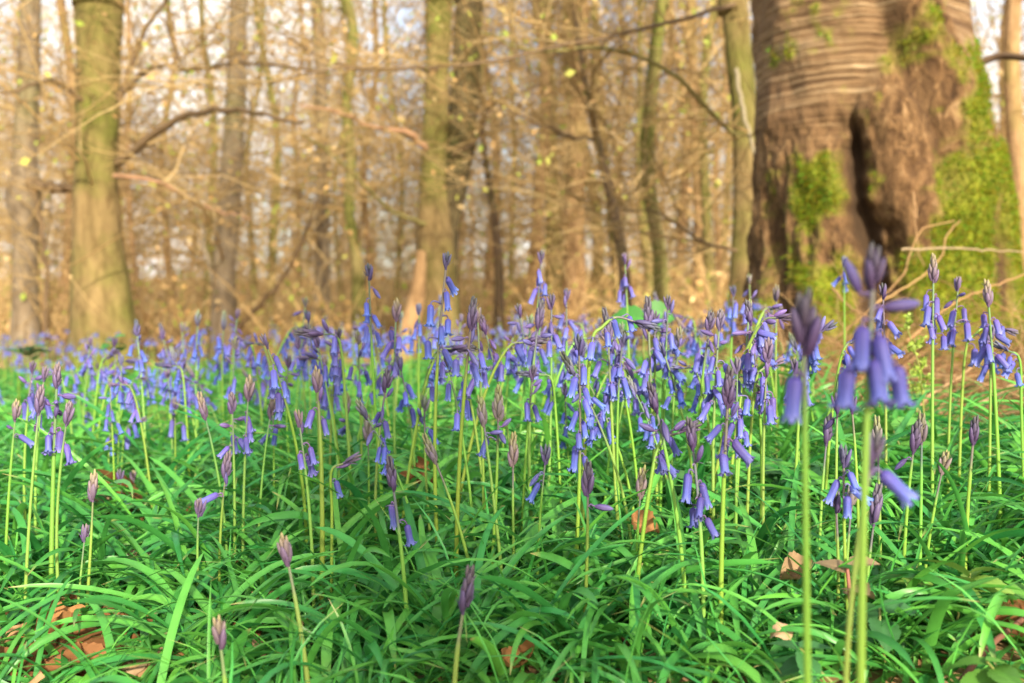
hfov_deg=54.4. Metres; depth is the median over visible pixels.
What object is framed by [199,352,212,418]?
bluebell
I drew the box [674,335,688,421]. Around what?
bluebell
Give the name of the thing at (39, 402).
bluebell
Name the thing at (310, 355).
bluebell
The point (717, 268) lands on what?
woodland tree
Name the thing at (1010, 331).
bluebell
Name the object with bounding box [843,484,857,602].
bluebell
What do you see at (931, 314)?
bluebell
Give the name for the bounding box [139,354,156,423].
bluebell
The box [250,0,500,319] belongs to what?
woodland tree
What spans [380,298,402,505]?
bluebell
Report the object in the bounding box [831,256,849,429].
bluebell
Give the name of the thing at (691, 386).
bluebell
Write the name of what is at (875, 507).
bluebell
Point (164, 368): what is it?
bluebell
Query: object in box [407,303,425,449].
bluebell
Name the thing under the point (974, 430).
bluebell
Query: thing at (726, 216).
woodland tree
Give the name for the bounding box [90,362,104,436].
bluebell
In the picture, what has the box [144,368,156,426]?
bluebell
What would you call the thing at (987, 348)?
bluebell
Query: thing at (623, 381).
bluebell
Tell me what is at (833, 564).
bramble plant
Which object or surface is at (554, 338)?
bluebell
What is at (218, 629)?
bluebell
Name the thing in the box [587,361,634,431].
bluebell
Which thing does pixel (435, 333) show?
bluebell
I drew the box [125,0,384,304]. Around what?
woodland tree
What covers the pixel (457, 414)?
bluebell
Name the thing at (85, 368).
bluebell
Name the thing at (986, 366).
bluebell
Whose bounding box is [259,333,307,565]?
bluebell
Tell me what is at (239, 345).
bluebell
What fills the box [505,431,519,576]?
bluebell
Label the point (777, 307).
bluebell
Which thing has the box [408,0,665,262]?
woodland tree
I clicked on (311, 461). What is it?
bluebell
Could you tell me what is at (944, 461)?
bluebell
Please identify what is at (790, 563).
fallen leaf
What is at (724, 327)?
bluebell
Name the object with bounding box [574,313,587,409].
bluebell
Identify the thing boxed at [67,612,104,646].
fallen leaf
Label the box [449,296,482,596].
bluebell
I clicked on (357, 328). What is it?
bluebell
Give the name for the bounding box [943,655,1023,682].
bramble plant
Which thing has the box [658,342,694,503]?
bluebell
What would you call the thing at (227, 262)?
grey tree
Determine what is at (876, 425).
bluebell
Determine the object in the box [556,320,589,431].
bluebell
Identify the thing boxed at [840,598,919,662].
bramble plant
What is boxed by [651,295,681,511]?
bluebell
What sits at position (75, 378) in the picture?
bluebell
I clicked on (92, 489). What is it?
bluebell
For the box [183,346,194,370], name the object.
bluebell
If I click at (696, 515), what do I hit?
bluebell
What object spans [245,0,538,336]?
woodland tree
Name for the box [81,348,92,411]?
bluebell
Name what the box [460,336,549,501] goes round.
bluebell
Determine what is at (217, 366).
bluebell
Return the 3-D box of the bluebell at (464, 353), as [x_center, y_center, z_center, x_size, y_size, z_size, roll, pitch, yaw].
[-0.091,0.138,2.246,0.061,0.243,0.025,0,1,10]
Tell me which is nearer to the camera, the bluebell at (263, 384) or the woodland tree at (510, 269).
the bluebell at (263, 384)
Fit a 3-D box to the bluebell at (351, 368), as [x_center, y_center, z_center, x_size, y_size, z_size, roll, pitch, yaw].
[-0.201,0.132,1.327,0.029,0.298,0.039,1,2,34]
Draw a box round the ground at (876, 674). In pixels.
[0,278,1023,682]
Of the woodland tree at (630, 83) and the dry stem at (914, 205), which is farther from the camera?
the woodland tree at (630, 83)
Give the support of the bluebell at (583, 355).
on the ground at (876, 674)
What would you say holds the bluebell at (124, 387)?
on the ground at (876, 674)
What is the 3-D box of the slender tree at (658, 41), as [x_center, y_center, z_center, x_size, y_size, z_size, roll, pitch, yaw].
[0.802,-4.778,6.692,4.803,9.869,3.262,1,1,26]
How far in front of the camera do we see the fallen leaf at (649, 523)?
0.97 m
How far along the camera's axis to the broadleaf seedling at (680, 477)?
1.26 m
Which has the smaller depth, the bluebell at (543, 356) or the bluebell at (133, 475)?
the bluebell at (543, 356)
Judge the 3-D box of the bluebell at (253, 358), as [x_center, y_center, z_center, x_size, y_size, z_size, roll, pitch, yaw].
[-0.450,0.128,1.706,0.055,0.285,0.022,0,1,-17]
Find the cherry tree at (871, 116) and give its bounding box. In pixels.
[718,0,1023,374]
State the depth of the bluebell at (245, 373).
2.14 m
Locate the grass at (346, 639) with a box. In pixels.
[0,411,1023,682]
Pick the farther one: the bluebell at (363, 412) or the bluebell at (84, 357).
the bluebell at (84, 357)
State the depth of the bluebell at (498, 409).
0.97 m
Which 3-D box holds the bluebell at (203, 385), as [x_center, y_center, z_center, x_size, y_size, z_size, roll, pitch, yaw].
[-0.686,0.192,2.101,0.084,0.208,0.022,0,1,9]
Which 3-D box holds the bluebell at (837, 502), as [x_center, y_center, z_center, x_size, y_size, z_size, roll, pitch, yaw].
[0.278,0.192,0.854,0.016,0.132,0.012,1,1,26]
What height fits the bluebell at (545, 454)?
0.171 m
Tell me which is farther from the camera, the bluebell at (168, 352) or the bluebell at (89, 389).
the bluebell at (168, 352)
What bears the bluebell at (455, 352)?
on the ground at (876, 674)
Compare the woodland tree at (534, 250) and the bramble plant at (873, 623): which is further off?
the woodland tree at (534, 250)
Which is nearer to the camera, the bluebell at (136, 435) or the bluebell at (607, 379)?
the bluebell at (607, 379)
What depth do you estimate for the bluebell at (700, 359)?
1.10 m
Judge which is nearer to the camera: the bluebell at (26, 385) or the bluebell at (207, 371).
the bluebell at (26, 385)
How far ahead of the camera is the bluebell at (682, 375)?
1.79 m
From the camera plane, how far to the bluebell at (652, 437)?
1.13 m
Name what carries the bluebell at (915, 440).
on the ground at (876, 674)
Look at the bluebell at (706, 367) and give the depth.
1.36 m
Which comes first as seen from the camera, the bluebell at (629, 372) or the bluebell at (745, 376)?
the bluebell at (745, 376)
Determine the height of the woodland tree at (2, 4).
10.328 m
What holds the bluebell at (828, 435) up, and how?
on the ground at (876, 674)
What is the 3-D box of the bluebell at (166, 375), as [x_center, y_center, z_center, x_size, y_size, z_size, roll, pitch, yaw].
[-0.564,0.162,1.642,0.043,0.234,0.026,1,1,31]
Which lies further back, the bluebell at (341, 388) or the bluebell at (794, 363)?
the bluebell at (341, 388)
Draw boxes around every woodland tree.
[0,0,125,303]
[0,0,265,258]
[0,0,311,253]
[0,0,313,349]
[0,0,340,342]
[2,0,312,324]
[40,0,418,336]
[71,0,415,345]
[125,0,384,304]
[150,0,467,319]
[162,0,508,349]
[245,0,424,303]
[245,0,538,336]
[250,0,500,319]
[272,0,616,336]
[302,2,516,270]
[333,0,721,338]
[368,0,691,325]
[379,0,748,324]
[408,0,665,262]
[469,0,755,338]
[487,0,755,323]
[509,0,1023,341]
[525,0,751,261]
[556,2,751,312]
[604,0,755,322]
[615,0,755,291]
[971,0,1023,152]
[972,2,1023,113]
[975,27,1023,144]
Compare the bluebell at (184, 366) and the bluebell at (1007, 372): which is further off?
the bluebell at (184, 366)
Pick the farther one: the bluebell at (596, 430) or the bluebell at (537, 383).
the bluebell at (537, 383)
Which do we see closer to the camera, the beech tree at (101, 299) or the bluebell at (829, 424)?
the bluebell at (829, 424)
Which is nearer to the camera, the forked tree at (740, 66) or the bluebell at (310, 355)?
the bluebell at (310, 355)
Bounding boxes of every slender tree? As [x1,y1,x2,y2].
[394,0,752,343]
[437,0,755,350]
[526,0,755,337]
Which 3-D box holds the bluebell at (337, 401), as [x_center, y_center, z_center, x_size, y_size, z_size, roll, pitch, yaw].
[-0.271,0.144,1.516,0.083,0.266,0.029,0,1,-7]
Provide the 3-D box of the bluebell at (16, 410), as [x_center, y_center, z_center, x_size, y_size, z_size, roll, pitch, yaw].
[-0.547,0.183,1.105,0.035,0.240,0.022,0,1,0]
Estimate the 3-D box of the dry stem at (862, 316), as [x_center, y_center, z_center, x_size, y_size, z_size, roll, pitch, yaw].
[1.002,-0.157,2.626,0.305,0.320,0.051,0,1,19]
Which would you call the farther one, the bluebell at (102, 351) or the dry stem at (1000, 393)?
the bluebell at (102, 351)
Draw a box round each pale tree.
[365,0,753,341]
[379,0,729,334]
[971,0,1023,268]
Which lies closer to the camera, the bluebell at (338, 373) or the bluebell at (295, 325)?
the bluebell at (338, 373)
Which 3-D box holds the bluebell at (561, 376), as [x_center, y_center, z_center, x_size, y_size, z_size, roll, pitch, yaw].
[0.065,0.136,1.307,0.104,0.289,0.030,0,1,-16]
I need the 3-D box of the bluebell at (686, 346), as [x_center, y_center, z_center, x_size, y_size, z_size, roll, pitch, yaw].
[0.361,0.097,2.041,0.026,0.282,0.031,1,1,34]
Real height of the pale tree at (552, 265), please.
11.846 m
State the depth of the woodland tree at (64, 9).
12.92 m
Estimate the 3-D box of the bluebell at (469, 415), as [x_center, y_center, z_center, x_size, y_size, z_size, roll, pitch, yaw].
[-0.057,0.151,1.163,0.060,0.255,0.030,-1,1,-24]
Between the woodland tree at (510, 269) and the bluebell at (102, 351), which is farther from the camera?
the woodland tree at (510, 269)
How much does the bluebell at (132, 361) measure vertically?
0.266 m
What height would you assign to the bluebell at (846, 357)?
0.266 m
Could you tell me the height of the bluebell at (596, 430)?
0.256 m
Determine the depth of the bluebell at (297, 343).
1.52 m
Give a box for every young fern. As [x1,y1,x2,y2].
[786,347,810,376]
[901,311,930,412]
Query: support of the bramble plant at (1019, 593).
on the ground at (876, 674)
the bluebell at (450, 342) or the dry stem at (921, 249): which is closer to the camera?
the dry stem at (921, 249)
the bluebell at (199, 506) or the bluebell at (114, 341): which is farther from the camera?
the bluebell at (114, 341)
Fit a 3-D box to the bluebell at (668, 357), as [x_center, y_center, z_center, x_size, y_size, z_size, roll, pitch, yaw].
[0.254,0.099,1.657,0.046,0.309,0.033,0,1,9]
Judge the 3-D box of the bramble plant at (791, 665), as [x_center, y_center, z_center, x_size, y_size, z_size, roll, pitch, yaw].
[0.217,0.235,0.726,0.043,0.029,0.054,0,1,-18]
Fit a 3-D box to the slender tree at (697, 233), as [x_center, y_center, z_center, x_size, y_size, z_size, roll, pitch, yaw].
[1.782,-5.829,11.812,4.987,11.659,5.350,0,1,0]
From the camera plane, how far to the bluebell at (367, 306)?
1.20 m
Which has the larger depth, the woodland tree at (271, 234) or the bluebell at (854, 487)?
the woodland tree at (271, 234)
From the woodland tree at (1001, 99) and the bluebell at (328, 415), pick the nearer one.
the bluebell at (328, 415)
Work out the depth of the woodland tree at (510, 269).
15.81 m
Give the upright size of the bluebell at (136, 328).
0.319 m
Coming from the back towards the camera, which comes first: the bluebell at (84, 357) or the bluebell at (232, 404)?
the bluebell at (84, 357)
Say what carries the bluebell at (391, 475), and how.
on the ground at (876, 674)
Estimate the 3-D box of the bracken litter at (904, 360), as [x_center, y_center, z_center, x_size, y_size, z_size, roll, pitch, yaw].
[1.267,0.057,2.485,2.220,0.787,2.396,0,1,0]
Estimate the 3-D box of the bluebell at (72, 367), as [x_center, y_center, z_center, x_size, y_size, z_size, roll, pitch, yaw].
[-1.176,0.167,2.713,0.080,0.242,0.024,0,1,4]
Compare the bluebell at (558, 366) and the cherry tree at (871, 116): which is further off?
the cherry tree at (871, 116)
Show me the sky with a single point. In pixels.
(1000, 1)
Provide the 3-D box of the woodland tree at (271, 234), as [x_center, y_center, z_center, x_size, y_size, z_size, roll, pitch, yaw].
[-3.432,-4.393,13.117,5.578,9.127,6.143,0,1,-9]
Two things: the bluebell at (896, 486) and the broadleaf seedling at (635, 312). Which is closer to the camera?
the bluebell at (896, 486)
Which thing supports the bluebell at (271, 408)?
on the ground at (876, 674)
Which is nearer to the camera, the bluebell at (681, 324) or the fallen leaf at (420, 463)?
the fallen leaf at (420, 463)
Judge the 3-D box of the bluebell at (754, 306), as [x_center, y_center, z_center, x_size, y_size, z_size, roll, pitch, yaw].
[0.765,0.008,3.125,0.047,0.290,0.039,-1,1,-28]
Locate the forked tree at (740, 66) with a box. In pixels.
[0,0,755,339]
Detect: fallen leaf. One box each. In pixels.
[34,600,84,632]
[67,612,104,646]
[94,480,110,514]
[96,469,143,503]
[127,550,150,557]
[399,456,429,479]
[416,466,432,483]
[501,636,534,668]
[631,508,659,532]
[770,621,792,639]
[779,550,814,579]
[994,599,1023,637]
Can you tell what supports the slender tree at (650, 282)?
on the ground at (876, 674)
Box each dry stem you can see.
[831,220,954,340]
[831,287,936,326]
[875,220,960,304]
[901,247,1023,252]
[906,274,1023,341]
[913,191,924,265]
[916,367,972,411]
[976,375,1023,406]
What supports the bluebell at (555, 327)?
on the ground at (876, 674)
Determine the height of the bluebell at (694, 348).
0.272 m
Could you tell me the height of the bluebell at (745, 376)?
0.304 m
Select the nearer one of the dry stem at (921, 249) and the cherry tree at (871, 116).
the dry stem at (921, 249)
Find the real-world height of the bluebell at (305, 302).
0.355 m
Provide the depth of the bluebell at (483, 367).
1.10 m
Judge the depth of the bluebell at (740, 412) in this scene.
1.02 m
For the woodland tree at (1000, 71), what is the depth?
11.37 m
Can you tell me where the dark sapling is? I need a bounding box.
[345,1,678,354]
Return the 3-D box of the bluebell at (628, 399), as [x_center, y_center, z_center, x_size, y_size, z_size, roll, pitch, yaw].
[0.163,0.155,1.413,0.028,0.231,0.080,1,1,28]
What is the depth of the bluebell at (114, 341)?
1.75 m
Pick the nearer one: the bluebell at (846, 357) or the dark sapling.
the bluebell at (846, 357)
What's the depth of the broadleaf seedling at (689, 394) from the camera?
1.45 m
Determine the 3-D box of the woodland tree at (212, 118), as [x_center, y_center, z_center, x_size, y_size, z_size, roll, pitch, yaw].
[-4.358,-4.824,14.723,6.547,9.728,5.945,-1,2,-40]
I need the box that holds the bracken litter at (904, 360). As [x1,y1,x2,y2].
[591,222,1023,449]
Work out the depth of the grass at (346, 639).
0.80 m
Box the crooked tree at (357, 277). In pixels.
[57,0,564,356]
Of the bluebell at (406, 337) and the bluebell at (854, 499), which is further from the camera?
the bluebell at (406, 337)
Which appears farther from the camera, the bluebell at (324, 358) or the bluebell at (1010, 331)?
the bluebell at (324, 358)
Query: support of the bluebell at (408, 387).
on the ground at (876, 674)
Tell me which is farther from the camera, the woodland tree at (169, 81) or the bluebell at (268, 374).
the woodland tree at (169, 81)
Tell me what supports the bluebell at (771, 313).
on the ground at (876, 674)
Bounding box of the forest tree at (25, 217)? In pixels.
[0,0,270,365]
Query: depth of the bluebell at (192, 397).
1.60 m
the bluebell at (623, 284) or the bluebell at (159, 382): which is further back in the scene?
the bluebell at (159, 382)
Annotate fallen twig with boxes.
[958,616,1023,680]
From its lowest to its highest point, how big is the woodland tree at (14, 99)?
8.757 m
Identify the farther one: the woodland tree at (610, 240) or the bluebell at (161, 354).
the woodland tree at (610, 240)
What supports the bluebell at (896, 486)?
on the ground at (876, 674)
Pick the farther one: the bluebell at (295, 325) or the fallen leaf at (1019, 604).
the bluebell at (295, 325)
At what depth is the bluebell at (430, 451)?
0.95 m
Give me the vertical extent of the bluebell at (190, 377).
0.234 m
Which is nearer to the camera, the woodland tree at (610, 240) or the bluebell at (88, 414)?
the bluebell at (88, 414)
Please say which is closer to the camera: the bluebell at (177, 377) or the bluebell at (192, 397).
the bluebell at (177, 377)
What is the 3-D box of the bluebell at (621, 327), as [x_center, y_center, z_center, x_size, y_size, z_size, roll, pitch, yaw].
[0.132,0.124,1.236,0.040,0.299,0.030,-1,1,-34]
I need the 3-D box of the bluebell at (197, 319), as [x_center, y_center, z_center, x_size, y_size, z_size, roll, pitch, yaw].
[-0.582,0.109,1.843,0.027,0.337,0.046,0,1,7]
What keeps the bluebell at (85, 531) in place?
on the ground at (876, 674)
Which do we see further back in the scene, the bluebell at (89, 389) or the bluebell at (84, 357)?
the bluebell at (84, 357)
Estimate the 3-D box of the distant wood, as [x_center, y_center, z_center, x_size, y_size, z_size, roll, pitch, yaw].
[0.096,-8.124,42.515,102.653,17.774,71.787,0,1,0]
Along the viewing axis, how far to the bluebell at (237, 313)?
1.87 m
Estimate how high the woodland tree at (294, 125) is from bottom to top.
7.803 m
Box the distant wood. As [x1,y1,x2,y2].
[0,0,1023,361]
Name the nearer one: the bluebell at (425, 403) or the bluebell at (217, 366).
the bluebell at (425, 403)
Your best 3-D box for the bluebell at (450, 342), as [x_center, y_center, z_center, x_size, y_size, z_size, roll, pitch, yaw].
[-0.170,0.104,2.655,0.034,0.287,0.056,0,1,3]
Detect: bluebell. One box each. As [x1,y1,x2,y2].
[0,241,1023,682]
[3,398,33,574]
[14,344,23,399]
[18,360,41,519]
[18,364,31,411]
[22,384,45,622]
[24,356,34,415]
[28,366,53,534]
[33,351,43,389]
[41,361,76,588]
[47,369,74,451]
[55,400,74,600]
[64,359,88,453]
[65,359,90,421]
[74,392,97,435]
[77,523,89,603]
[78,336,96,425]
[79,349,91,424]
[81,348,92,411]
[84,469,101,608]
[86,354,96,430]
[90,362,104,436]
[91,348,119,450]
[93,358,138,460]
[94,344,113,406]
[98,377,124,512]
[99,356,109,407]
[103,337,126,422]
[103,416,120,477]
[107,355,132,469]
[109,375,152,507]
[110,368,140,411]
[111,372,147,471]
[116,468,129,503]
[120,416,147,469]
[125,319,147,493]
[130,470,135,481]
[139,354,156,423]
[142,371,163,448]
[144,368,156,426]
[150,357,160,410]
[150,358,166,415]
[155,362,190,476]
[155,379,163,418]
[157,322,176,413]
[158,359,172,438]
[159,369,180,461]
[162,347,169,418]
[163,337,175,418]
[168,346,201,471]
[168,396,188,482]
[170,357,188,457]
[174,322,188,422]
[178,384,206,415]
[179,368,204,431]
[180,372,198,493]
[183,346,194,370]
[185,364,222,441]
[187,310,204,435]
[194,497,207,618]
[197,391,227,576]
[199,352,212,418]
[202,449,232,581]
[211,344,227,435]
[211,614,226,682]
[212,311,229,438]
[217,392,253,562]
[223,335,244,449]
[224,308,247,429]
[232,344,255,407]
[233,333,263,456]
[236,351,246,404]
[241,368,263,406]
[241,374,258,570]
[243,333,282,457]
[250,355,282,438]
[257,399,286,542]
[258,415,277,506]
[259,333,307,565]
[260,325,310,424]
[266,357,277,428]
[277,532,309,682]
[278,355,299,500]
[288,335,308,470]
[291,321,303,387]
[292,296,313,428]
[293,319,352,509]
[293,346,306,408]
[294,409,319,608]
[297,310,320,503]
[298,352,344,515]
[300,363,311,408]
[302,321,312,434]
[304,365,328,613]
[306,349,353,451]
[310,386,335,419]
[311,326,342,516]
[320,317,332,392]
[320,355,334,462]
[325,315,333,342]
[325,328,346,490]
[329,347,353,473]
[329,452,361,598]
[338,391,350,512]
[340,363,369,436]
[341,322,349,386]
[345,330,371,492]
[346,330,357,405]
[351,323,382,429]
[351,354,390,468]
[355,398,407,502]
[358,323,375,447]
[361,414,371,503]
[362,263,385,521]
[362,323,393,457]
[363,358,392,401]
[372,366,394,553]
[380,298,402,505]
[381,327,411,403]
[384,455,417,648]
[394,311,408,417]
[395,355,418,520]
[401,343,477,524]
[406,345,413,386]
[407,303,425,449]
[409,344,458,480]
[415,351,462,447]
[417,393,439,531]
[422,433,468,557]
[423,251,458,560]
[429,294,447,420]
[439,366,485,506]
[442,357,476,557]
[443,335,452,427]
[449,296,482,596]
[451,314,465,428]
[452,564,475,682]
[457,366,492,456]
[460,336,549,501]
[461,305,489,552]
[463,351,482,395]
[465,351,489,399]
[476,384,510,563]
[476,394,502,570]
[479,314,518,525]
[489,330,547,439]
[500,325,518,473]
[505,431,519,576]
[507,303,539,488]
[513,313,533,481]
[513,354,525,429]
[515,367,562,531]
[517,317,522,411]
[521,364,541,531]
[522,299,551,525]
[525,443,550,579]
[526,309,549,491]
[528,250,548,472]
[534,335,599,484]
[537,351,571,429]
[545,293,564,486]
[545,351,555,381]
[546,326,555,368]
[547,345,575,426]
[552,313,564,395]
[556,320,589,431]
[556,326,578,406]
[557,288,578,477]
[558,350,632,547]
[559,381,574,505]
[566,333,594,587]
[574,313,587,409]
[575,361,633,509]
[576,336,591,453]
[577,458,612,611]
[580,313,660,582]
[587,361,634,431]
[590,315,621,537]
[591,317,602,400]
[597,333,633,438]
[601,328,665,486]
[601,331,635,536]
[602,307,638,505]
[604,321,630,500]
[609,369,640,504]
[616,253,635,461]
[623,331,635,409]
[623,335,647,430]
[626,376,673,522]
[634,465,648,554]
[636,420,701,580]
[638,295,665,508]
[639,381,687,627]
[647,310,670,506]
[647,335,681,488]
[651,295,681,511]
[652,293,677,418]
[653,309,669,366]
[656,334,690,408]
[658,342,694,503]
[662,326,683,465]
[670,360,718,518]
[672,314,696,352]
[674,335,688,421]
[675,317,717,416]
[680,416,719,617]
[683,326,707,428]
[684,320,693,408]
[689,309,715,507]
[693,331,714,439]
[696,309,734,554]
[698,329,708,364]
[704,365,755,633]
[708,309,789,538]
[710,304,738,356]
[726,285,737,425]
[726,318,737,360]
[728,304,782,495]
[728,356,752,554]
[731,299,777,547]
[732,299,754,550]
[738,273,756,422]
[745,356,785,536]
[752,298,761,330]
[755,304,766,394]
[757,315,779,435]
[758,336,779,524]
[765,310,777,425]
[766,284,783,458]
[772,343,792,391]
[781,286,821,682]
[783,357,814,497]
[788,332,815,443]
[794,316,837,543]
[797,344,801,362]
[808,324,825,381]
[818,412,833,572]
[822,444,873,612]
[823,335,874,534]
[824,392,839,586]
[830,491,841,614]
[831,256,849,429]
[843,430,919,682]
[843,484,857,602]
[849,396,859,527]
[866,482,882,601]
[871,415,882,570]
[874,283,904,519]
[894,419,922,585]
[915,409,927,600]
[920,252,949,495]
[924,449,951,567]
[943,276,974,503]
[957,323,1018,492]
[965,415,981,569]
[971,278,1012,528]
[977,325,1002,520]
[993,340,1023,499]
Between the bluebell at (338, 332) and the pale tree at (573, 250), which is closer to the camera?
the bluebell at (338, 332)
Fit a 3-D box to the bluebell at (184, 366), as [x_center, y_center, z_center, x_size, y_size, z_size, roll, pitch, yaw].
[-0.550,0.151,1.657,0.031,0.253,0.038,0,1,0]
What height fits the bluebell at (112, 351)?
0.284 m
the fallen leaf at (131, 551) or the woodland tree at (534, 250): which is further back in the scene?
the woodland tree at (534, 250)
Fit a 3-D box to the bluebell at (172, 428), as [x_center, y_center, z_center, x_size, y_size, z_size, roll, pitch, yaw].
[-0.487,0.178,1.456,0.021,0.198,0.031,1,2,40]
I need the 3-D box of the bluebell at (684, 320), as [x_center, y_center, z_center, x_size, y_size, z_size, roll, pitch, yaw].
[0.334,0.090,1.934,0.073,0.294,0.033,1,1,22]
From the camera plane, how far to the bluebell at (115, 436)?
1.50 m
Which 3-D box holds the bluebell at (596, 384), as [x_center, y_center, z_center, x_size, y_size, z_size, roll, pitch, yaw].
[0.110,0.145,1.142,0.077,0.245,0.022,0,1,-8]
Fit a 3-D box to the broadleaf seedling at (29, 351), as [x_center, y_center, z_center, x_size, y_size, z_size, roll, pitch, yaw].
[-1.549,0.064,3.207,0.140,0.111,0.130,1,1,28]
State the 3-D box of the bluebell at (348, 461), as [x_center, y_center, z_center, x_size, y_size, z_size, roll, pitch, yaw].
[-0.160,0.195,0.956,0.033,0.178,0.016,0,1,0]
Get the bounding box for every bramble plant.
[768,640,832,682]
[814,556,879,627]
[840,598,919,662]
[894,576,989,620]
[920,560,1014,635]
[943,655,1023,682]
[974,581,1023,631]
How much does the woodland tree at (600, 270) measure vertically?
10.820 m
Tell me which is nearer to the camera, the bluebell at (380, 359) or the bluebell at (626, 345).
the bluebell at (380, 359)
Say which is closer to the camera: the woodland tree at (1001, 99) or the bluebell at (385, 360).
the bluebell at (385, 360)
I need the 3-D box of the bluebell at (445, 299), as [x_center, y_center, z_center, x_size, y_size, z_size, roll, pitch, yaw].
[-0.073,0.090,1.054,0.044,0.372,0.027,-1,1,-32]
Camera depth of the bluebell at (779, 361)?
1.05 m
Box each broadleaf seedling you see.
[3,344,49,362]
[98,334,126,381]
[427,379,490,415]
[612,300,674,381]
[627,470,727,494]
[652,365,724,419]
[741,457,832,496]
[757,359,829,381]
[834,417,968,466]
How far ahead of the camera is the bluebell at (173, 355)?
1.61 m
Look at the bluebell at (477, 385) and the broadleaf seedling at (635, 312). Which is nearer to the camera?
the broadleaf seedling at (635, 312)
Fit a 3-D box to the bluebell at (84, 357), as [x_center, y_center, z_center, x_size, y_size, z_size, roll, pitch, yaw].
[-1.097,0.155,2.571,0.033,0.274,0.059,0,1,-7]
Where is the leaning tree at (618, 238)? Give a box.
[329,0,755,359]
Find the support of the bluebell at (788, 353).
on the ground at (876, 674)
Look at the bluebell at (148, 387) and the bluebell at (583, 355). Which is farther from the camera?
the bluebell at (148, 387)
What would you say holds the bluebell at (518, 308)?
on the ground at (876, 674)
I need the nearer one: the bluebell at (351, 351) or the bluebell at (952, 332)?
the bluebell at (952, 332)
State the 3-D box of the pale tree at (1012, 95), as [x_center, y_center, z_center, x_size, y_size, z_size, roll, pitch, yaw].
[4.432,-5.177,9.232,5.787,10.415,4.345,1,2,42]
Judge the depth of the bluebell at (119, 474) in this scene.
1.32 m
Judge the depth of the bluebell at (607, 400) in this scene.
1.10 m
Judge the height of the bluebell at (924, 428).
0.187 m
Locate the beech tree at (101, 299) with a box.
[0,0,493,377]
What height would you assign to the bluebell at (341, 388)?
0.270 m
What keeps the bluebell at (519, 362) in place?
on the ground at (876, 674)
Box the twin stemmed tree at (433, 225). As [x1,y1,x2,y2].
[187,0,751,364]
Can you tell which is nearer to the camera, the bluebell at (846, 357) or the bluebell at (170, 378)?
the bluebell at (846, 357)
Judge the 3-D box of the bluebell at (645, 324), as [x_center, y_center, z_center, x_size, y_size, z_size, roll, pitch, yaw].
[0.109,0.119,1.001,0.082,0.295,0.032,0,1,0]
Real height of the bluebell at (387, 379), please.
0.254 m
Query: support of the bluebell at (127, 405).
on the ground at (876, 674)
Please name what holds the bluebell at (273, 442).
on the ground at (876, 674)
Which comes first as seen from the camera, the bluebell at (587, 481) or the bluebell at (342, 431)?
the bluebell at (587, 481)
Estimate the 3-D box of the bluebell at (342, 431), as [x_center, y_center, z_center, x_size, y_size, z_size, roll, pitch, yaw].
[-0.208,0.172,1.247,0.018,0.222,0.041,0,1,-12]
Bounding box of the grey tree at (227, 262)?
[0,0,410,362]
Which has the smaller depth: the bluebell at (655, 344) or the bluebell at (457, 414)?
the bluebell at (457, 414)
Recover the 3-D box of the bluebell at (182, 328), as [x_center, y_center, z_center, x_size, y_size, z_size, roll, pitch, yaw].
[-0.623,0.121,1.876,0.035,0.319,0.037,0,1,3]
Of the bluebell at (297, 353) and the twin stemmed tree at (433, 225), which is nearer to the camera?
the bluebell at (297, 353)
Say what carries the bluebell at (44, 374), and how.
on the ground at (876, 674)
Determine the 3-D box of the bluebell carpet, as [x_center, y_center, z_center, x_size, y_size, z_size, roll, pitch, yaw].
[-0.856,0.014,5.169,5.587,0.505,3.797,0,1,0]
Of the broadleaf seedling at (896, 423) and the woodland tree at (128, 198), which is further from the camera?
the woodland tree at (128, 198)
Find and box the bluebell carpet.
[0,285,758,408]
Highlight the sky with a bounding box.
[0,0,1023,278]
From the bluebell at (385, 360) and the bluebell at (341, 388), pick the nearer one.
the bluebell at (341, 388)
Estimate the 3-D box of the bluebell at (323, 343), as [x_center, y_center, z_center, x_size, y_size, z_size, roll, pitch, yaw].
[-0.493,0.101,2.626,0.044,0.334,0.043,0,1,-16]
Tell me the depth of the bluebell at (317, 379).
0.98 m
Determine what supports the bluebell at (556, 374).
on the ground at (876, 674)
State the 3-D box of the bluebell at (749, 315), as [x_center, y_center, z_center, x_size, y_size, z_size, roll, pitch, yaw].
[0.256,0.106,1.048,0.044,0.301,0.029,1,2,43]
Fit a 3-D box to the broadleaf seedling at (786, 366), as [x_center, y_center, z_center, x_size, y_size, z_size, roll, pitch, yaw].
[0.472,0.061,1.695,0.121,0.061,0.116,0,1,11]
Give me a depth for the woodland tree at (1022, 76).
17.19 m
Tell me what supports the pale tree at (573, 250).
on the ground at (876, 674)
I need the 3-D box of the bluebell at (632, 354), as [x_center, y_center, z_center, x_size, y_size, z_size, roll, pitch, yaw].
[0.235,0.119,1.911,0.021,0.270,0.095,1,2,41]
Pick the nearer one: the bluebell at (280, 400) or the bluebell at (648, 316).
the bluebell at (280, 400)
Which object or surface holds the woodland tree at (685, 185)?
on the ground at (876, 674)
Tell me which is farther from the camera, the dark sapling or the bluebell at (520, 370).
the dark sapling
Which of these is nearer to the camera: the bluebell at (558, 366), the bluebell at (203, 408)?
the bluebell at (203, 408)

